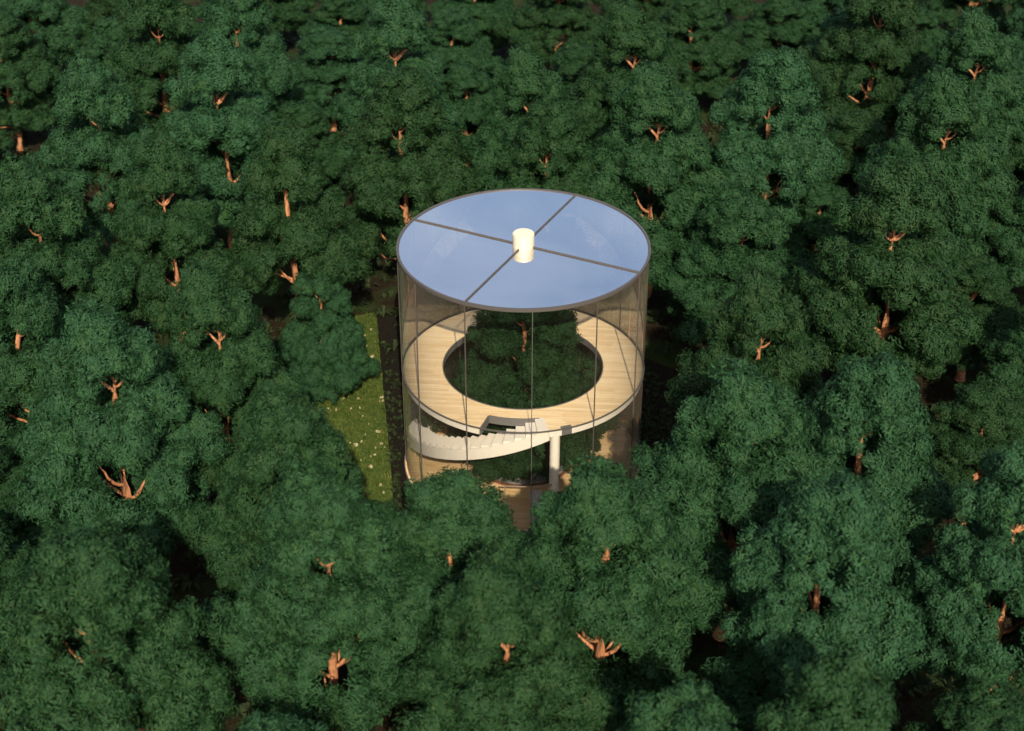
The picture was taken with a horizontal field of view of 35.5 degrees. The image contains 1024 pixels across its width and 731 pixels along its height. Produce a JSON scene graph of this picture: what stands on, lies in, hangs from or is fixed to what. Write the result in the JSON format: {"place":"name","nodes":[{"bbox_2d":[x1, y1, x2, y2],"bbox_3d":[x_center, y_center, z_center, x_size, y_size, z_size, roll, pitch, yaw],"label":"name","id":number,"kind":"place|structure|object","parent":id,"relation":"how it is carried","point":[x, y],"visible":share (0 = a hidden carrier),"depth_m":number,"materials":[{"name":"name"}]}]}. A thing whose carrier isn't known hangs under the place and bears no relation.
{"place":"outdoors","nodes":[
{"label":"outdoors","id":0,"kind":"place"},
{"bbox_2d":[310,312,393,505],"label":"lawn","id":1,"kind":"structure","parent":0,"point":[367,431],"depth_m":71.41,"materials":[{"name":"green plant"}]},
{"bbox_2d":[224,116,372,321],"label":"pine tree","id":2,"kind":"object","parent":1,"relation":"on","point":[291,214],"visible":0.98,"depth_m":68.66,"materials":[{"name":"green plant"}]},
{"bbox_2d":[272,259,380,404],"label":"pine tree","id":3,"kind":"object","parent":1,"relation":"on","point":[320,349],"visible":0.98,"depth_m":70.78,"materials":[{"name":"green plant"}]},
{"bbox_2d":[324,328,384,494],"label":"pebbles","id":4,"kind":"object","parent":1,"relation":"on","point":[377,431],"visible":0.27,"depth_m":70.15,"materials":[{"name":"stone"}]},
{"bbox_2d":[0,0,1023,730],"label":"ground","id":5,"kind":"structure","parent":0,"point":[916,708],"depth_m":78.42,"materials":[{"name":"brown soil"}]},
{"bbox_2d":[0,129,14,152],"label":"pine tree","id":6,"kind":"object","parent":5,"relation":"on","point":[6,143],"visible":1,"depth_m":88.93,"materials":[{"name":"green plant"}]},
{"bbox_2d":[0,518,32,696],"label":"pine tree","id":7,"kind":"object","parent":5,"relation":"on","point":[13,564],"visible":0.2,"depth_m":54.12,"materials":[{"name":"green plant"}]},
{"bbox_2d":[0,6,62,154],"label":"pine tree","id":8,"kind":"object","parent":5,"relation":"on","point":[29,77],"visible":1,"depth_m":91.83,"materials":[{"name":"green plant"}]},
{"bbox_2d":[0,446,63,564],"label":"pine tree","id":9,"kind":"object","parent":5,"relation":"on","point":[11,475],"visible":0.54,"depth_m":59.15,"materials":[{"name":"green plant"}]},
{"bbox_2d":[0,255,72,481],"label":"pine tree","id":10,"kind":"object","parent":5,"relation":"on","point":[29,309],"visible":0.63,"depth_m":60.95,"materials":[{"name":"green plant"}]},
{"bbox_2d":[0,0,91,65],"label":"pine tree","id":11,"kind":"object","parent":5,"relation":"on","point":[62,23],"visible":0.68,"depth_m":96.67,"materials":[{"name":"green plant"}]},
{"bbox_2d":[0,149,140,332],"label":"pine tree","id":12,"kind":"object","parent":5,"relation":"on","point":[46,230],"visible":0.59,"depth_m":66.27,"materials":[{"name":"green plant"}]},
{"bbox_2d":[23,47,156,245],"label":"pine tree","id":13,"kind":"object","parent":5,"relation":"on","point":[91,96],"visible":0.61,"depth_m":75.63,"materials":[{"name":"green plant"}]},
{"bbox_2d":[79,0,120,47],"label":"pine tree","id":14,"kind":"object","parent":5,"relation":"on","point":[98,9],"visible":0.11,"depth_m":97.66,"materials":[{"name":"green plant"}]},
{"bbox_2d":[0,513,238,730],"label":"pine tree","id":15,"kind":"object","parent":5,"relation":"on","point":[100,637],"visible":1,"depth_m":45.41,"materials":[{"name":"green plant"}]},
{"bbox_2d":[12,297,233,559],"bbox_3d":[-14.565,3.294,58.405,7.379,13.536,7.915,12,35,19],"label":"pine tree","id":16,"kind":"object","parent":5,"relation":"on","point":[132,416],"visible":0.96,"depth_m":55.98,"materials":[{"name":"green plant"}]},
{"bbox_2d":[74,14,171,98],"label":"pine tree","id":17,"kind":"object","parent":5,"relation":"on","point":[108,31],"visible":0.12,"depth_m":91.63,"materials":[{"name":"green plant"}]},
{"bbox_2d":[101,0,198,143],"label":"pine tree","id":18,"kind":"object","parent":5,"relation":"on","point":[143,56],"visible":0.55,"depth_m":85.14,"materials":[{"name":"green plant"}]},
{"bbox_2d":[103,132,235,339],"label":"pine tree","id":19,"kind":"object","parent":5,"relation":"on","point":[159,230],"visible":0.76,"depth_m":69.73,"materials":[{"name":"green plant"}]},
{"bbox_2d":[158,31,273,250],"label":"pine tree","id":20,"kind":"object","parent":5,"relation":"on","point":[217,135],"visible":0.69,"depth_m":77.25,"materials":[{"name":"green plant"}]},
{"bbox_2d":[163,256,310,492],"bbox_3d":[-11.362,1.446,61.759,6.112,13.015,6.556,19,37,28],"label":"pine tree","id":21,"kind":"object","parent":5,"relation":"on","point":[222,369],"visible":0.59,"depth_m":59.01,"materials":[{"name":"green plant"}]},
{"bbox_2d":[189,0,286,54],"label":"pine tree","id":22,"kind":"object","parent":5,"relation":"on","point":[200,9],"visible":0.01,"depth_m":96.60,"materials":[{"name":"green plant"}]},
{"bbox_2d":[190,0,301,117],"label":"pine tree","id":23,"kind":"object","parent":5,"relation":"on","point":[238,23],"visible":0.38,"depth_m":86.66,"materials":[{"name":"green plant"}]},
{"bbox_2d":[201,0,318,35],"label":"pine tree","id":24,"kind":"object","parent":5,"relation":"on","point":[291,14],"visible":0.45,"depth_m":104.20,"materials":[{"name":"green plant"}]},
{"bbox_2d":[237,709,328,730],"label":"pine tree","id":25,"kind":"object","parent":5,"relation":"on","point":[284,723],"visible":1,"depth_m":45.16,"materials":[{"name":"green plant"}]},
{"bbox_2d":[176,378,399,628],"bbox_3d":[-7.682,6.103,55.090,7.598,12.324,6.878,-25,40,-33],"label":"pine tree","id":26,"kind":"object","parent":5,"relation":"on","point":[225,536],"visible":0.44,"depth_m":53.04,"materials":[{"name":"green plant"}]},
{"bbox_2d":[270,98,352,207],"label":"pine tree","id":27,"kind":"object","parent":5,"relation":"on","point":[308,117],"visible":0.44,"depth_m":84.01,"materials":[{"name":"green plant"}]},
{"bbox_2d":[193,454,440,730],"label":"pine tree","id":28,"kind":"object","parent":5,"relation":"on","point":[316,591],"visible":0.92,"depth_m":48.49,"materials":[{"name":"green plant"}]},
{"bbox_2d":[286,22,367,131],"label":"pine tree","id":29,"kind":"object","parent":5,"relation":"on","point":[325,56],"visible":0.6,"depth_m":93.67,"materials":[{"name":"green plant"}]},
{"bbox_2d":[297,0,374,81],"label":"pine tree","id":30,"kind":"object","parent":5,"relation":"on","point":[349,16],"visible":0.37,"depth_m":100.76,"materials":[{"name":"green plant"}]},
{"bbox_2d":[360,0,427,16],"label":"pine tree","id":31,"kind":"object","parent":5,"relation":"on","point":[419,4],"visible":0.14,"depth_m":106.23,"materials":[{"name":"green plant"}]},
{"bbox_2d":[329,0,467,162],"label":"pine tree","id":32,"kind":"object","parent":5,"relation":"on","point":[396,28],"visible":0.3,"depth_m":82.92,"materials":[{"name":"green plant"}]},
{"bbox_2d":[340,65,480,303],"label":"pine tree","id":33,"kind":"object","parent":5,"relation":"on","point":[422,167],"visible":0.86,"depth_m":74.84,"materials":[{"name":"green plant"}]},
{"bbox_2d":[347,464,532,707],"bbox_3d":[-2.026,7.876,53.541,7.800,10.870,7.786,0,33,0],"label":"pine tree","id":34,"kind":"object","parent":5,"relation":"on","point":[448,524],"visible":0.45,"depth_m":50.58,"materials":[{"name":"green plant"}]},
{"bbox_2d":[409,6,504,78],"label":"pine tree","id":35,"kind":"object","parent":5,"relation":"on","point":[455,32],"visible":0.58,"depth_m":96.43,"materials":[{"name":"green plant"}]},
{"bbox_2d":[439,60,505,166],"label":"pine tree","id":36,"kind":"object","parent":5,"relation":"on","point":[467,86],"visible":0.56,"depth_m":89.08,"materials":[{"name":"green plant"}]},
{"bbox_2d":[429,0,516,50],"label":"pine tree","id":37,"kind":"object","parent":5,"relation":"on","point":[486,14],"visible":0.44,"depth_m":103.06,"materials":[{"name":"green plant"}]},
{"bbox_2d":[389,544,626,730],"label":"pine tree","id":38,"kind":"object","parent":5,"relation":"on","point":[502,651],"visible":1,"depth_m":45.16,"materials":[{"name":"green plant"}]},
{"bbox_2d":[0,25,1023,730],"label":"undergrowth","id":39,"kind":"object","parent":5,"relation":"on","point":[924,687],"visible":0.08,"depth_m":74.18,"materials":[{"name":"green plant"}]},
{"bbox_2d":[396,188,650,533],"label":"glass house","id":40,"kind":"structure","parent":5,"relation":"on","point":[532,250],"depth_m":63.89,"materials":[{"name":"clear glass"}]},
{"bbox_2d":[466,43,593,191],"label":"pine tree","id":41,"kind":"object","parent":5,"relation":"on","point":[526,76],"visible":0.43,"depth_m":77.04,"materials":[{"name":"green plant"}]},
{"bbox_2d":[377,313,682,537],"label":"garden bed","id":42,"kind":"object","parent":5,"relation":"on","point":[388,332],"visible":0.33,"depth_m":73.85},
{"bbox_2d":[415,308,621,484],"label":"pine tree","id":43,"kind":"object","parent":42,"relation":"on","point":[499,365],"visible":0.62,"depth_m":65.44,"materials":[{"name":"green plant"}]},
{"bbox_2d":[491,0,608,69],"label":"pine tree","id":44,"kind":"object","parent":5,"relation":"on","point":[540,26],"visible":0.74,"depth_m":99.47,"materials":[{"name":"green plant"}]},
{"bbox_2d":[495,96,608,201],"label":"pine tree","id":45,"kind":"object","parent":5,"relation":"on","point":[553,134],"visible":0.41,"depth_m":73.86,"materials":[{"name":"green plant"}]},
{"bbox_2d":[523,38,620,123],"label":"pine tree","id":46,"kind":"object","parent":5,"relation":"on","point":[568,62],"visible":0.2,"depth_m":91.43,"materials":[{"name":"green plant"}]},
{"bbox_2d":[499,452,731,730],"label":"pine tree","id":47,"kind":"object","parent":5,"relation":"on","point":[600,550],"visible":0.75,"depth_m":49.36,"materials":[{"name":"green plant"}]},
{"bbox_2d":[590,0,675,21],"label":"pine tree","id":48,"kind":"object","parent":5,"relation":"on","point":[657,7],"visible":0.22,"depth_m":103.79,"materials":[{"name":"green plant"}]},
{"bbox_2d":[565,0,702,193],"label":"pine tree","id":49,"kind":"object","parent":5,"relation":"on","point":[629,29],"visible":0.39,"depth_m":82.34,"materials":[{"name":"green plant"}]},
{"bbox_2d":[581,59,733,303],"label":"pine tree","id":50,"kind":"object","parent":5,"relation":"on","point":[668,162],"visible":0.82,"depth_m":74.74,"materials":[{"name":"green plant"}]},
{"bbox_2d":[616,670,740,730],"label":"pine tree","id":51,"kind":"object","parent":5,"relation":"on","point":[685,704],"visible":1,"depth_m":42.47,"materials":[{"name":"green plant"}]},
{"bbox_2d":[650,0,748,98],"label":"pine tree","id":52,"kind":"object","parent":5,"relation":"on","point":[706,51],"visible":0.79,"depth_m":96.58,"materials":[{"name":"green plant"}]},
{"bbox_2d":[627,354,826,647],"bbox_3d":[7.398,5.143,55.966,7.752,13.015,8.315,15,35,22],"label":"pine tree","id":53,"kind":"object","parent":5,"relation":"on","point":[741,455],"visible":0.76,"depth_m":53.11,"materials":[{"name":"green plant"}]},
{"bbox_2d":[648,181,812,345],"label":"pine tree","id":54,"kind":"object","parent":5,"relation":"on","point":[738,226],"visible":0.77,"depth_m":71.51,"materials":[{"name":"green plant"}]},
{"bbox_2d":[714,0,755,16],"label":"pine tree","id":55,"kind":"object","parent":5,"relation":"on","point":[737,7],"visible":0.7,"depth_m":108.15,"materials":[{"name":"green plant"}]},
{"bbox_2d":[664,260,831,524],"bbox_3d":[8.820,1.780,60.960,6.410,13.327,6.876,20,38,28],"label":"pine tree","id":56,"kind":"object","parent":5,"relation":"on","point":[758,319],"visible":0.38,"depth_m":58.12,"materials":[{"name":"green plant"}]},
{"bbox_2d":[699,45,846,246],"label":"pine tree","id":57,"kind":"object","parent":5,"relation":"on","point":[781,154],"visible":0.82,"depth_m":76.78,"materials":[{"name":"green plant"}]},
{"bbox_2d":[729,0,821,62],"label":"pine tree","id":58,"kind":"object","parent":5,"relation":"on","point":[786,22],"visible":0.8,"depth_m":100.79,"materials":[{"name":"green plant"}]},
{"bbox_2d":[698,464,926,730],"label":"pine tree","id":59,"kind":"object","parent":5,"relation":"on","point":[831,543],"visible":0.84,"depth_m":47.80,"materials":[{"name":"green plant"}]},
{"bbox_2d":[781,177,853,269],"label":"pine tree","id":60,"kind":"object","parent":5,"relation":"on","point":[815,226],"visible":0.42,"depth_m":77.84,"materials":[{"name":"green plant"}]},
{"bbox_2d":[796,0,846,27],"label":"pine tree","id":61,"kind":"object","parent":5,"relation":"on","point":[819,11],"visible":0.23,"depth_m":104.89,"materials":[{"name":"green plant"}]},
{"bbox_2d":[753,644,899,730],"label":"pine tree","id":62,"kind":"object","parent":5,"relation":"on","point":[832,691],"visible":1,"depth_m":41.57,"materials":[{"name":"green plant"}]},
{"bbox_2d":[805,3,888,108],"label":"pine tree","id":63,"kind":"object","parent":5,"relation":"on","point":[838,16],"visible":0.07,"depth_m":94.86,"materials":[{"name":"green plant"}]},
{"bbox_2d":[822,108,889,200],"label":"pine tree","id":64,"kind":"object","parent":5,"relation":"on","point":[855,134],"visible":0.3,"depth_m":81.69,"materials":[{"name":"green plant"}]},
{"bbox_2d":[794,0,941,131],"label":"pine tree","id":65,"kind":"object","parent":5,"relation":"on","point":[856,47],"visible":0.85,"depth_m":87.58,"materials":[{"name":"green plant"}]},
{"bbox_2d":[790,347,956,606],"bbox_3d":[11.814,4.943,56.108,6.643,13.249,6.808,28,42,36],"label":"pine tree","id":66,"kind":"object","parent":5,"relation":"on","point":[865,416],"visible":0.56,"depth_m":53.35,"materials":[{"name":"green plant"}]},
{"bbox_2d":[783,155,986,378],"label":"pine tree","id":67,"kind":"object","parent":5,"relation":"on","point":[892,258],"visible":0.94,"depth_m":65.25,"materials":[{"name":"green plant"}]},
{"bbox_2d":[895,3,946,59],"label":"pine tree","id":68,"kind":"object","parent":5,"relation":"on","point":[928,28],"visible":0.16,"depth_m":99.11,"materials":[{"name":"green plant"}]},
{"bbox_2d":[852,65,1019,260],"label":"pine tree","id":69,"kind":"object","parent":5,"relation":"on","point":[945,117],"visible":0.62,"depth_m":73.84,"materials":[{"name":"green plant"}]},
{"bbox_2d":[886,672,1023,730],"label":"pine tree","id":70,"kind":"object","parent":5,"relation":"on","point":[977,706],"visible":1,"depth_m":46.80,"materials":[{"name":"green plant"}]},
{"bbox_2d":[891,5,1023,176],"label":"pine tree","id":71,"kind":"object","parent":5,"relation":"on","point":[978,42],"visible":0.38,"depth_m":80.96,"materials":[{"name":"green plant"}]},
{"bbox_2d":[894,437,1023,691],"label":"pine tree","id":72,"kind":"object","parent":5,"relation":"on","point":[968,584],"visible":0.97,"depth_m":50.35,"materials":[{"name":"green plant"}]},
{"bbox_2d":[899,379,1023,524],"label":"pine tree","id":73,"kind":"object","parent":5,"relation":"on","point":[973,423],"visible":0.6,"depth_m":61.64,"materials":[{"name":"green plant"}]},
{"bbox_2d":[923,0,1007,32],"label":"pine tree","id":74,"kind":"object","parent":5,"relation":"on","point":[946,11],"visible":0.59,"depth_m":105.55,"materials":[{"name":"green plant"}]},
{"bbox_2d":[951,253,1023,381],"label":"pine tree","id":75,"kind":"object","parent":5,"relation":"on","point":[982,283],"visible":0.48,"depth_m":71.39,"materials":[{"name":"green plant"}]},
{"bbox_2d":[971,46,1023,144],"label":"pine tree","id":76,"kind":"object","parent":5,"relation":"on","point":[1019,66],"visible":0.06,"depth_m":87.51,"materials":[{"name":"green plant"}]},
{"bbox_2d":[973,307,1023,407],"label":"pine tree","id":77,"kind":"object","parent":5,"relation":"on","point":[1007,347],"visible":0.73,"depth_m":66.54,"materials":[{"name":"green plant"}]},
{"bbox_2d":[977,181,1023,288],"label":"pine tree","id":78,"kind":"object","parent":5,"relation":"on","point":[1006,234],"visible":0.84,"depth_m":75.65,"materials":[{"name":"green plant"}]},
{"bbox_2d":[994,0,1023,36],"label":"pine tree","id":79,"kind":"object","parent":5,"relation":"on","point":[1005,22],"visible":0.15,"depth_m":99.60,"materials":[{"name":"green plant"}]},
{"bbox_2d":[999,135,1023,186],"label":"pine tree","id":80,"kind":"object","parent":5,"relation":"on","point":[1015,161],"visible":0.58,"depth_m":83.85,"materials":[{"name":"green plant"}]},
{"bbox_2d":[1005,8,1023,60],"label":"pine tree","id":81,"kind":"object","parent":5,"relation":"on","point":[1017,34],"visible":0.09,"depth_m":92.34,"materials":[{"name":"green plant"}]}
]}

